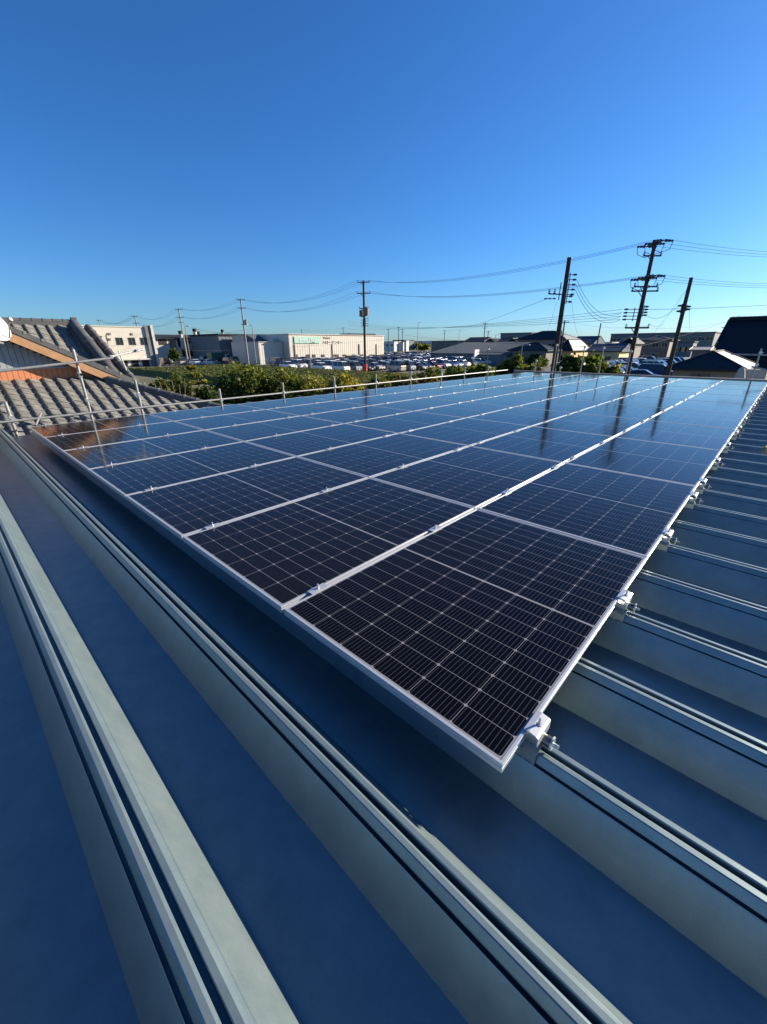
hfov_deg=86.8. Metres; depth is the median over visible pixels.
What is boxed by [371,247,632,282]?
power line
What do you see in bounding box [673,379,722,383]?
photovoltaic module
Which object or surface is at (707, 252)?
power line
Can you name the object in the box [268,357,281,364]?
minivan
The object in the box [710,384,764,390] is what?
photovoltaic module
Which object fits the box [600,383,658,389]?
photovoltaic module
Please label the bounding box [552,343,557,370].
scaffold post
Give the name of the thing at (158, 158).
sky
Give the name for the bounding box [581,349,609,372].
shrub
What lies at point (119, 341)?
window
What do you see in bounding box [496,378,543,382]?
photovoltaic module
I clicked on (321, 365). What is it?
hatchback
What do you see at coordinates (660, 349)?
grey flats
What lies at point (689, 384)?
photovoltaic module
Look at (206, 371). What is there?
hedge
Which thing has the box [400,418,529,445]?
photovoltaic module
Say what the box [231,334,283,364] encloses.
store wing
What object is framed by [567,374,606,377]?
photovoltaic module
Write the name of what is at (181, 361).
kei van
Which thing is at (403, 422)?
photovoltaic module
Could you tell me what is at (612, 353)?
blue roof house
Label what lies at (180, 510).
photovoltaic module
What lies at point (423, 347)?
tree
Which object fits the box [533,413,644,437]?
photovoltaic module
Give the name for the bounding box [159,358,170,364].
minivan
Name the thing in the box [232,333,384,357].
store building
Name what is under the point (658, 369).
minivan
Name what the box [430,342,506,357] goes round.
grey shed
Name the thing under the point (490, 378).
photovoltaic module
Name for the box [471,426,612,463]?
photovoltaic module
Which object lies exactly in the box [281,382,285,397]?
scaffold post
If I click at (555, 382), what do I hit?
photovoltaic module
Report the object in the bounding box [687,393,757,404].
photovoltaic module
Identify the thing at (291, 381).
shrub
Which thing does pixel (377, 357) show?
kei van
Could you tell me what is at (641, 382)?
photovoltaic module
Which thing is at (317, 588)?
panel clamp
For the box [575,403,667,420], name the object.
photovoltaic module
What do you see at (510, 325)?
power line
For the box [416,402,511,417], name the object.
photovoltaic module
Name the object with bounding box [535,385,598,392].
photovoltaic module
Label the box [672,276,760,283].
power line
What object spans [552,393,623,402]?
photovoltaic module
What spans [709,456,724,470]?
panel clamp
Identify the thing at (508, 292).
power line
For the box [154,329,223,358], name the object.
workshop row
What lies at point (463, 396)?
photovoltaic module
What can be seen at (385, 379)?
shrub
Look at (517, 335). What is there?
factory
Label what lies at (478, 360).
hatchback
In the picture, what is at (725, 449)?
panel clamp
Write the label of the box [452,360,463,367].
hatchback
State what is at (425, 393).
photovoltaic module
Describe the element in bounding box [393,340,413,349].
grey building
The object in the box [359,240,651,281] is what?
power line
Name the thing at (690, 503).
panel clamp
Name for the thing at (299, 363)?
minivan
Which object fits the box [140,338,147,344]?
window
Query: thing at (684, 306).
utility pole
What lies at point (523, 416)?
photovoltaic module
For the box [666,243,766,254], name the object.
power line
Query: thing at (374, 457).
photovoltaic module
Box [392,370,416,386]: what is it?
shrub
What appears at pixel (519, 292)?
power line
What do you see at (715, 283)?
power line
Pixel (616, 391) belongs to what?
photovoltaic module
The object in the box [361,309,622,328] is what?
power line
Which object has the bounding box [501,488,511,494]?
panel clamp
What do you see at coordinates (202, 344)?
grey hall
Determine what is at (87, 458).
photovoltaic module
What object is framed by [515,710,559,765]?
panel clamp
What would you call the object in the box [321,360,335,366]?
minivan
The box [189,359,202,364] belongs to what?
sedan
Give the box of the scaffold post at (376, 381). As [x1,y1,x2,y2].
[375,374,377,388]
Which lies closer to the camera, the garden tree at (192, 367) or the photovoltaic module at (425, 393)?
the photovoltaic module at (425, 393)
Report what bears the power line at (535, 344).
attached to the utility pole at (647, 277)
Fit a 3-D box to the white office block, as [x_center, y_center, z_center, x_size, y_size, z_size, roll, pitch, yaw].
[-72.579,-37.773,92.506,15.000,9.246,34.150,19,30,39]
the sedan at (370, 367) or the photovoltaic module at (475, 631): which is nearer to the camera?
the photovoltaic module at (475, 631)
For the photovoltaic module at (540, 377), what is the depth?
15.15 m
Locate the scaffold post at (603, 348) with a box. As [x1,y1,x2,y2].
[598,346,604,372]
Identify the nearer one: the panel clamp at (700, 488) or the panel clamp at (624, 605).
the panel clamp at (624, 605)
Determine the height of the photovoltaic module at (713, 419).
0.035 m
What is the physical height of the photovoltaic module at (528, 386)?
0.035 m
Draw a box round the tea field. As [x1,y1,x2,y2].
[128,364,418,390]
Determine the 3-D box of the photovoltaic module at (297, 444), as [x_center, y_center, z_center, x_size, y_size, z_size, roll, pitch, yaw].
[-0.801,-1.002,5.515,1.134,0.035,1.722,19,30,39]
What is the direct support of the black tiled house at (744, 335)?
on the ground
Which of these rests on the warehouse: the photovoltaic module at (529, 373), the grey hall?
the photovoltaic module at (529, 373)
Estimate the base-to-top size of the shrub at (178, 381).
3.473 m
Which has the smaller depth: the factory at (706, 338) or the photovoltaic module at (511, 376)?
the photovoltaic module at (511, 376)
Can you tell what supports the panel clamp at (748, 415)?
on the warehouse
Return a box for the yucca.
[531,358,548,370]
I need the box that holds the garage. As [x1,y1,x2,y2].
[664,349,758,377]
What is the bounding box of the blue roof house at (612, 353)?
[585,343,630,360]
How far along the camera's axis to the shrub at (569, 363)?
22.13 m
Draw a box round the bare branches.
[152,378,191,396]
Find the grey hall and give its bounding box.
[189,334,262,358]
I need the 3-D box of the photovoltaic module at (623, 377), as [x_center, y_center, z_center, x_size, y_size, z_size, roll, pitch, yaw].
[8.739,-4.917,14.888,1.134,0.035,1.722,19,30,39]
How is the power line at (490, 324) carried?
attached to the utility pole at (647, 277)
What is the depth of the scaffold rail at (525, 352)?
18.66 m
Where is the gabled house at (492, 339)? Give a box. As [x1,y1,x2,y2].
[485,338,499,341]
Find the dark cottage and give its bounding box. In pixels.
[621,338,644,357]
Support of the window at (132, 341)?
in the white office block
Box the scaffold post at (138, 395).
[134,380,143,414]
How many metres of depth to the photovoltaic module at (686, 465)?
4.35 m
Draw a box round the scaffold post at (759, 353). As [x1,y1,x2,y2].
[751,349,763,378]
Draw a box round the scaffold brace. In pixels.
[107,348,143,357]
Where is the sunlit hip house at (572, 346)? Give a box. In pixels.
[558,339,587,361]
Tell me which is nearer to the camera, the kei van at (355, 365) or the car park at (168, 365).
the kei van at (355, 365)
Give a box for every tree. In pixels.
[186,364,214,397]
[415,342,430,350]
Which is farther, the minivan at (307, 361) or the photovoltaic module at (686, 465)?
the minivan at (307, 361)
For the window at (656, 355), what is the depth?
109.62 m
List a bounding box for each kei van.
[174,357,185,364]
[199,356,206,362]
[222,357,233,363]
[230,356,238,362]
[332,361,349,369]
[346,361,361,370]
[349,357,360,360]
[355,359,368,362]
[371,356,382,359]
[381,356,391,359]
[387,361,405,371]
[399,360,415,370]
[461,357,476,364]
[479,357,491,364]
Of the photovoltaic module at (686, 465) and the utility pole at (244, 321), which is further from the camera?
the utility pole at (244, 321)
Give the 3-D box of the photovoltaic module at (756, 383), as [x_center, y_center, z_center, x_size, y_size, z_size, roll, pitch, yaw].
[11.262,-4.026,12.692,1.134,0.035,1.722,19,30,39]
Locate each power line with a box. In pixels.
[354,316,618,327]
[356,319,619,327]
[357,276,640,296]
[357,313,615,328]
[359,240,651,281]
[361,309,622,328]
[364,278,632,296]
[365,244,640,282]
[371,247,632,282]
[376,280,624,296]
[392,332,623,347]
[648,305,762,309]
[650,279,756,287]
[658,246,759,256]
[665,278,757,285]
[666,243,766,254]
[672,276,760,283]
[674,240,766,251]
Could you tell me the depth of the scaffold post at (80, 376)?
7.49 m
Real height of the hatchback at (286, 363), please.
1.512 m
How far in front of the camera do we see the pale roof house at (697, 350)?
75.62 m
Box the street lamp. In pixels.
[246,324,256,364]
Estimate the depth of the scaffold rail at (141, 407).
10.37 m
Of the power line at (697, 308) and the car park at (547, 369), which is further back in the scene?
the car park at (547, 369)
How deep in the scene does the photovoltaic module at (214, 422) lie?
6.87 m
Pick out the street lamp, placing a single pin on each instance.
(254, 344)
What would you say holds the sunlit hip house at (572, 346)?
on the ground
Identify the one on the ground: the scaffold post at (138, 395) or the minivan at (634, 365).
the scaffold post at (138, 395)
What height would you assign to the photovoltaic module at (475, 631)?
0.035 m
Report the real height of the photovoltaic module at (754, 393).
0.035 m
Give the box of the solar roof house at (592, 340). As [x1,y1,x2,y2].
[577,336,605,345]
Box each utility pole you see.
[175,308,188,363]
[236,299,248,363]
[357,280,369,370]
[544,257,576,371]
[558,321,568,361]
[622,239,673,373]
[665,277,693,375]
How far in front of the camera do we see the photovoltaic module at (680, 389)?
10.99 m
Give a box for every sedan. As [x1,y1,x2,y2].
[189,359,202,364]
[360,363,375,370]
[368,362,384,370]
[421,362,434,369]
[458,360,470,366]
[622,369,662,375]
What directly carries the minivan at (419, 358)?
on the car park at (412, 372)
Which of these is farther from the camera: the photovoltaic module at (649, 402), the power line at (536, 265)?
the power line at (536, 265)
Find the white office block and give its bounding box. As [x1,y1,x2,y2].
[81,325,160,367]
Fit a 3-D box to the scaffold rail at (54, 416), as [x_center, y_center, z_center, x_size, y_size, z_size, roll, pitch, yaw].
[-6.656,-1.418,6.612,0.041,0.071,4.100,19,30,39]
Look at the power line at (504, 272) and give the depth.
35.34 m
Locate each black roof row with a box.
[463,337,490,341]
[495,337,516,341]
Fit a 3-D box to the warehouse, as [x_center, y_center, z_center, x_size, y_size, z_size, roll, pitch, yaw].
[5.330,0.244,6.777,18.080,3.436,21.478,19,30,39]
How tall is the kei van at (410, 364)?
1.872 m
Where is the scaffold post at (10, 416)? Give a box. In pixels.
[3,402,18,435]
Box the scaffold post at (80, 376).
[71,349,93,419]
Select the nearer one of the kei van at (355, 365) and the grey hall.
the kei van at (355, 365)
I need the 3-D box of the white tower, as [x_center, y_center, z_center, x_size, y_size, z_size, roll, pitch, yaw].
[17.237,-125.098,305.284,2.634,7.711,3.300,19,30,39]
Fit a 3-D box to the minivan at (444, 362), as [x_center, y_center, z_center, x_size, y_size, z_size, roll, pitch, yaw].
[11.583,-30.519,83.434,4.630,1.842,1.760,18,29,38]
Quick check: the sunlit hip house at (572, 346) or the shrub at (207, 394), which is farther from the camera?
the sunlit hip house at (572, 346)
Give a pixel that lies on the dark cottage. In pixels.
(639, 342)
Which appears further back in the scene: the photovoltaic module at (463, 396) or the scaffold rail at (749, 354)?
the scaffold rail at (749, 354)
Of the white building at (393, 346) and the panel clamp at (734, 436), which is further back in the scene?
the white building at (393, 346)
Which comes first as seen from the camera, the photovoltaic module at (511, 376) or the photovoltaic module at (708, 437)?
the photovoltaic module at (708, 437)
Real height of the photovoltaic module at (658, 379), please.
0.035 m
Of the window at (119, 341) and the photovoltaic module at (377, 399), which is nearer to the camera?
the photovoltaic module at (377, 399)
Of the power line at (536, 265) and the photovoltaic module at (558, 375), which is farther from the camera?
the power line at (536, 265)
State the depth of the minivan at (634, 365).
62.84 m
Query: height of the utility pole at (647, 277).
10.413 m
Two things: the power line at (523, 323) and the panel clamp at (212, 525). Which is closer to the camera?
the panel clamp at (212, 525)
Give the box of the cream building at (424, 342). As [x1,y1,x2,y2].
[414,341,431,349]
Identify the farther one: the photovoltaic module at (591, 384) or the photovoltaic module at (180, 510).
the photovoltaic module at (591, 384)
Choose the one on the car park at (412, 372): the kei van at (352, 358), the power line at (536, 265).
the kei van at (352, 358)
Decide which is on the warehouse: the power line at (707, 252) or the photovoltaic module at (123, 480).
the photovoltaic module at (123, 480)
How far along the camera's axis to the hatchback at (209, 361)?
102.33 m
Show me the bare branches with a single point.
(173, 387)
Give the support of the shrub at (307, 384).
on the ground
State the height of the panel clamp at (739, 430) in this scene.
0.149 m
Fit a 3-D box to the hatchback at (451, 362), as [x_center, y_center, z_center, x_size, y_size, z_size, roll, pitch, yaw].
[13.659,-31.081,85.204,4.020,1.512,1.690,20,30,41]
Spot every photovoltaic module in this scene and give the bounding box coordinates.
[29,414,169,438]
[44,421,201,452]
[63,430,242,471]
[88,442,294,498]
[125,457,367,539]
[149,404,264,420]
[174,410,298,429]
[183,478,473,612]
[205,416,342,441]
[237,397,330,409]
[245,424,397,456]
[266,401,368,415]
[284,509,646,772]
[298,433,467,477]
[304,406,411,423]
[307,391,383,400]
[337,394,419,405]
[345,411,463,432]
[358,387,424,393]
[371,398,462,410]
[371,446,561,509]
[390,389,458,397]
[398,383,460,388]
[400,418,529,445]
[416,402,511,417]
[425,392,500,401]
[432,385,491,391]
[434,379,487,384]
[464,377,510,380]
[464,381,519,386]
[465,387,533,394]
[468,395,546,406]
[468,407,571,426]
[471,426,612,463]
[478,463,695,560]
[488,374,534,377]
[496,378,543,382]
[500,383,556,389]
[507,390,576,398]
[514,372,550,374]
[516,399,603,412]
[519,375,559,379]
[527,380,576,384]
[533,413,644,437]
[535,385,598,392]
[536,373,578,376]
[547,377,595,380]
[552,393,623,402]
[563,381,614,387]
[566,437,720,489]
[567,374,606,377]
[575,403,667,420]
[578,388,644,395]
[582,378,630,383]
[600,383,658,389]
[601,376,643,379]
[607,396,682,408]
[616,420,735,451]
[620,380,668,384]
[629,390,697,399]
[635,377,680,381]
[648,386,706,392]
[648,408,745,429]
[661,382,713,387]
[670,400,752,414]
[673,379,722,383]
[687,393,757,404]
[700,388,762,397]
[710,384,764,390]
[717,380,766,385]
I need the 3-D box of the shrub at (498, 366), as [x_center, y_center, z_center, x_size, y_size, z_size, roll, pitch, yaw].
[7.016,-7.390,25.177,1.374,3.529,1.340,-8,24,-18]
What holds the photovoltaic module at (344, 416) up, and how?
on the warehouse
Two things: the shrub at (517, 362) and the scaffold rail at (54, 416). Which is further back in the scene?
the shrub at (517, 362)
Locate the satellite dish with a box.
[0,317,12,344]
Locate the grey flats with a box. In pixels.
[639,335,679,357]
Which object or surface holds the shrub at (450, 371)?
on the ground
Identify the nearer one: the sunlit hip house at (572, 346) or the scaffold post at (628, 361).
the scaffold post at (628, 361)
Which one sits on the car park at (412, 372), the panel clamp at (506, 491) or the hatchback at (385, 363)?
the hatchback at (385, 363)
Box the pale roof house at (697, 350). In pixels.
[688,346,715,357]
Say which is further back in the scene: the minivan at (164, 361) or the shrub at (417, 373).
the minivan at (164, 361)
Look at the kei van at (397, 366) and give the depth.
73.60 m
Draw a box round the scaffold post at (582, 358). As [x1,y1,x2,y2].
[580,346,585,371]
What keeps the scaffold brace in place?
attached to the scaffold rail at (51, 365)
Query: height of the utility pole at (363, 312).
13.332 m
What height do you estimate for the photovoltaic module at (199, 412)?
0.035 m
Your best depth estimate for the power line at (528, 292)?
33.20 m
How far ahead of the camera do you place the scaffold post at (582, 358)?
17.06 m
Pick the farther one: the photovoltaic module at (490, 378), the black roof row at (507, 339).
the black roof row at (507, 339)
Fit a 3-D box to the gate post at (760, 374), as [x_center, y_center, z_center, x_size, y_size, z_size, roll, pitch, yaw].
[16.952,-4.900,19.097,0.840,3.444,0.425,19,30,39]
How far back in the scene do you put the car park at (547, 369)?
84.98 m
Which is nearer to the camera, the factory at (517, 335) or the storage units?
the storage units
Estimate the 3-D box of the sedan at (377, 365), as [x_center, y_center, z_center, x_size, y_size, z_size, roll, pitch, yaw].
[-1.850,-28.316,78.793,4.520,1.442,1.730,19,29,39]
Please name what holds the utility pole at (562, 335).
on the car park at (547, 369)
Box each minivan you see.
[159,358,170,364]
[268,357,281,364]
[289,359,307,367]
[302,359,315,367]
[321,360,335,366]
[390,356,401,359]
[410,357,424,359]
[429,359,450,368]
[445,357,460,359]
[615,362,639,368]
[618,357,638,361]
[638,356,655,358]
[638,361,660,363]
[638,363,672,375]
[656,358,676,363]
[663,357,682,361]
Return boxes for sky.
[0,0,766,341]
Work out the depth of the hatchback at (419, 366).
76.93 m
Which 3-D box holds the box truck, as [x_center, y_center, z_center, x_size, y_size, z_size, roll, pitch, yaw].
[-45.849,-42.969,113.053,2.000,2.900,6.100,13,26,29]
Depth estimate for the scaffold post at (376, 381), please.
12.89 m
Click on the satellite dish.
(5, 332)
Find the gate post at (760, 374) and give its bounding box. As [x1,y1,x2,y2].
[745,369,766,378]
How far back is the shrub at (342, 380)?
24.52 m
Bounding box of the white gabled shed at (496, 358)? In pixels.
[473,342,531,364]
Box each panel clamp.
[204,522,220,528]
[307,583,328,595]
[428,524,441,532]
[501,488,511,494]
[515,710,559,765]
[609,589,639,621]
[655,528,679,551]
[684,490,702,508]
[696,477,711,493]
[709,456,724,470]
[721,441,733,452]
[730,429,741,439]
[734,424,744,433]
[741,417,749,425]
[746,409,753,417]
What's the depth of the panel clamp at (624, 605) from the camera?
2.01 m
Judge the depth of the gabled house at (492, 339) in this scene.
149.44 m
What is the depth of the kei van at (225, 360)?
101.86 m
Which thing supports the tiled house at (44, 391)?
on the ground
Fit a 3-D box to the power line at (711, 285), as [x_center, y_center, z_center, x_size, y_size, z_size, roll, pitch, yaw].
[30.002,-17.646,31.189,27.113,0.994,0.018,-9,24,-21]
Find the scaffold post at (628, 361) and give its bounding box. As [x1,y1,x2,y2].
[625,350,631,373]
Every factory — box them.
[500,332,536,337]
[610,332,720,350]
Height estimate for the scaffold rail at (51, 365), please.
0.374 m
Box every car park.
[152,364,188,366]
[172,363,502,373]
[536,357,753,370]
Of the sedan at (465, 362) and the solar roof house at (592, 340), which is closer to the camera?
the sedan at (465, 362)
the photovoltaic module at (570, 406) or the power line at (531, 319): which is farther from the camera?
the power line at (531, 319)
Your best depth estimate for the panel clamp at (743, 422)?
6.74 m
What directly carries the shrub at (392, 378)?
on the ground
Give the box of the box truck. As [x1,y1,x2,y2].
[207,352,229,359]
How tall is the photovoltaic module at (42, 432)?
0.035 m
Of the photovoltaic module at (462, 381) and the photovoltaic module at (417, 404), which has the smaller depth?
the photovoltaic module at (417, 404)
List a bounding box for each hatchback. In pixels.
[203,359,220,364]
[275,360,285,366]
[279,361,296,366]
[312,362,331,368]
[379,361,389,369]
[414,362,427,370]
[424,361,442,367]
[446,360,457,367]
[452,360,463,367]
[475,358,488,364]
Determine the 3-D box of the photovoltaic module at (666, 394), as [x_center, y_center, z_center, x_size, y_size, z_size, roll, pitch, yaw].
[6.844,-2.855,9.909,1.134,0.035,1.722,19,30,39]
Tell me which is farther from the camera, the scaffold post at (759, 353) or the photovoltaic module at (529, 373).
the photovoltaic module at (529, 373)
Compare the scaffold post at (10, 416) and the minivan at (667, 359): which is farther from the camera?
the minivan at (667, 359)
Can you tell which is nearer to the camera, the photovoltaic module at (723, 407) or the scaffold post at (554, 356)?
the photovoltaic module at (723, 407)
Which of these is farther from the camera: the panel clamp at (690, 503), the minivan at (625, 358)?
the minivan at (625, 358)
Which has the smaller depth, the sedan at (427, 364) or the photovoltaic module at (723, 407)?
the photovoltaic module at (723, 407)
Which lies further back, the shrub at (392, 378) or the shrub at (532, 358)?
the shrub at (532, 358)
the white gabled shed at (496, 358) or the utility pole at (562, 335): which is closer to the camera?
the utility pole at (562, 335)
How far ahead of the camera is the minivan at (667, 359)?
79.49 m
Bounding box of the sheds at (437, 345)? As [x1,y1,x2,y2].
[431,340,463,350]
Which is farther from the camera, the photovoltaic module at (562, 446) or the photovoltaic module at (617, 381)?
the photovoltaic module at (617, 381)
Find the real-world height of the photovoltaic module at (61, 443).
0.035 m
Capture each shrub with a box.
[148,372,194,406]
[167,348,180,365]
[193,384,223,403]
[206,358,280,403]
[255,364,304,399]
[297,370,330,396]
[326,371,364,392]
[363,373,393,389]
[384,372,398,386]
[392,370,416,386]
[407,370,423,381]
[416,365,439,383]
[442,365,475,380]
[467,362,496,377]
[492,363,504,375]
[501,351,526,373]
[524,353,549,366]
[524,362,540,370]
[555,352,586,372]
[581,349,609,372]
[603,362,621,373]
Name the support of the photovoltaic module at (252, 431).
on the warehouse
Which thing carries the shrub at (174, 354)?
on the car park at (168, 365)
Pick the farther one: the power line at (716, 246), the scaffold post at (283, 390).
the power line at (716, 246)
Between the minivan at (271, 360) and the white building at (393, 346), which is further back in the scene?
the white building at (393, 346)
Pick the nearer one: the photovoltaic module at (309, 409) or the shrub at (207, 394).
the photovoltaic module at (309, 409)
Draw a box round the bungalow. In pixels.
[507,342,561,365]
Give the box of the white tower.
[404,340,408,350]
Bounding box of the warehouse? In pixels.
[0,370,766,1023]
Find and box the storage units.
[674,341,698,356]
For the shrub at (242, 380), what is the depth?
23.62 m
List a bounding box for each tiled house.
[0,317,225,436]
[712,315,766,367]
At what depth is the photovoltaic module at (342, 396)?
10.04 m
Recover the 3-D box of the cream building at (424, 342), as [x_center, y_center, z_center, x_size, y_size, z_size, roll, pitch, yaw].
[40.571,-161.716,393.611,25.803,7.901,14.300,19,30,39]
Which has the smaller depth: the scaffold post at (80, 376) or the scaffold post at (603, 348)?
the scaffold post at (80, 376)
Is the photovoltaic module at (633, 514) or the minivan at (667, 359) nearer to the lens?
the photovoltaic module at (633, 514)
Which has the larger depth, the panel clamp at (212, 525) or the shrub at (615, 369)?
the shrub at (615, 369)
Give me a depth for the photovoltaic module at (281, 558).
2.66 m
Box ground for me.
[116,350,766,395]
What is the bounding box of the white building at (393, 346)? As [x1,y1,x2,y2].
[384,341,403,351]
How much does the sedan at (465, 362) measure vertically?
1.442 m
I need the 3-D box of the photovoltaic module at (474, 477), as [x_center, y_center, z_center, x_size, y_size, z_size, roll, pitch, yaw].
[0.881,-0.407,4.051,1.134,0.035,1.722,19,29,39]
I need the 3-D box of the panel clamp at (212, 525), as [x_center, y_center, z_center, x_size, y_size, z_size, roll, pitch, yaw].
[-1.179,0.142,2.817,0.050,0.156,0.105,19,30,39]
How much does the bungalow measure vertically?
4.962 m
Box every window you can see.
[115,337,123,344]
[128,338,135,344]
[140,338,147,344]
[651,353,658,357]
[679,347,687,351]
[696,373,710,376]
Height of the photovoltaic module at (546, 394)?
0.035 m
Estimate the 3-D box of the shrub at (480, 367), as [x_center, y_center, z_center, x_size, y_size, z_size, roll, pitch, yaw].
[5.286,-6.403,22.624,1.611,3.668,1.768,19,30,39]
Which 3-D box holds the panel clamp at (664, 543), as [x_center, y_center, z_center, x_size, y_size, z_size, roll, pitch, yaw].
[1.893,0.176,2.689,0.116,0.149,0.108,19,30,39]
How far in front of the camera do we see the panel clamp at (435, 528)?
2.73 m
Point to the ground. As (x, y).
(146, 379)
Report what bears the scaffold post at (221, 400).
on the ground
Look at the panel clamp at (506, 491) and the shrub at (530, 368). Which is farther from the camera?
the shrub at (530, 368)
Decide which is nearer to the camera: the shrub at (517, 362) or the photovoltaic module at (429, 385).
the photovoltaic module at (429, 385)
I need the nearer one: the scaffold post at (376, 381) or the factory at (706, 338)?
the scaffold post at (376, 381)
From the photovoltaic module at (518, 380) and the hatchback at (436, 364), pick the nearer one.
the photovoltaic module at (518, 380)
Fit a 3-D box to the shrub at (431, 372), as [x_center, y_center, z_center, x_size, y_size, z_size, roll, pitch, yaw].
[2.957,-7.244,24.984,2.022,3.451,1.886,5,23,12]
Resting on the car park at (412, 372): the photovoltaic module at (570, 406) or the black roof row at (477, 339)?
the black roof row at (477, 339)
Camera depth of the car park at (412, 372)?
78.17 m
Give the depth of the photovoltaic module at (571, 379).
14.28 m
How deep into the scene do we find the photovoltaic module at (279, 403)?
8.84 m
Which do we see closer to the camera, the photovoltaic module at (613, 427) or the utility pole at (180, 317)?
the photovoltaic module at (613, 427)
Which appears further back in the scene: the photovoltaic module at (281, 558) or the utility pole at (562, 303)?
the utility pole at (562, 303)
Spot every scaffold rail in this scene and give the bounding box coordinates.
[0,357,111,372]
[0,409,116,423]
[117,369,507,410]
[489,352,561,352]
[731,353,766,355]
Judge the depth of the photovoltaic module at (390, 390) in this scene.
11.14 m
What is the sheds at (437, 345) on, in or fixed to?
on the ground
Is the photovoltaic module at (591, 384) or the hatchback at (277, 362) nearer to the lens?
the photovoltaic module at (591, 384)
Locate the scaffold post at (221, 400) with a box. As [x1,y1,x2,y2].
[218,389,222,405]
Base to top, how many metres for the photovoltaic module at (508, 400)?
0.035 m
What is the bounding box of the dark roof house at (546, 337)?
[515,331,579,346]
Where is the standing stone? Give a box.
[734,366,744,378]
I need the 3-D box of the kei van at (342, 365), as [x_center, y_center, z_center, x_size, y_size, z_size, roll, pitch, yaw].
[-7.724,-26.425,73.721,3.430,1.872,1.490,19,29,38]
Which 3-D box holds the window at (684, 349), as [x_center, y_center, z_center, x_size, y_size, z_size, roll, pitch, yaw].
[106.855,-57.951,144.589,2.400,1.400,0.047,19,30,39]
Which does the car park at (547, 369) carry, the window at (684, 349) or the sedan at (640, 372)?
the sedan at (640, 372)
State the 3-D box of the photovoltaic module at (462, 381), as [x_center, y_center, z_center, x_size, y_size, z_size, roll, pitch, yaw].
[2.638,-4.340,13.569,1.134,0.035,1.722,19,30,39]

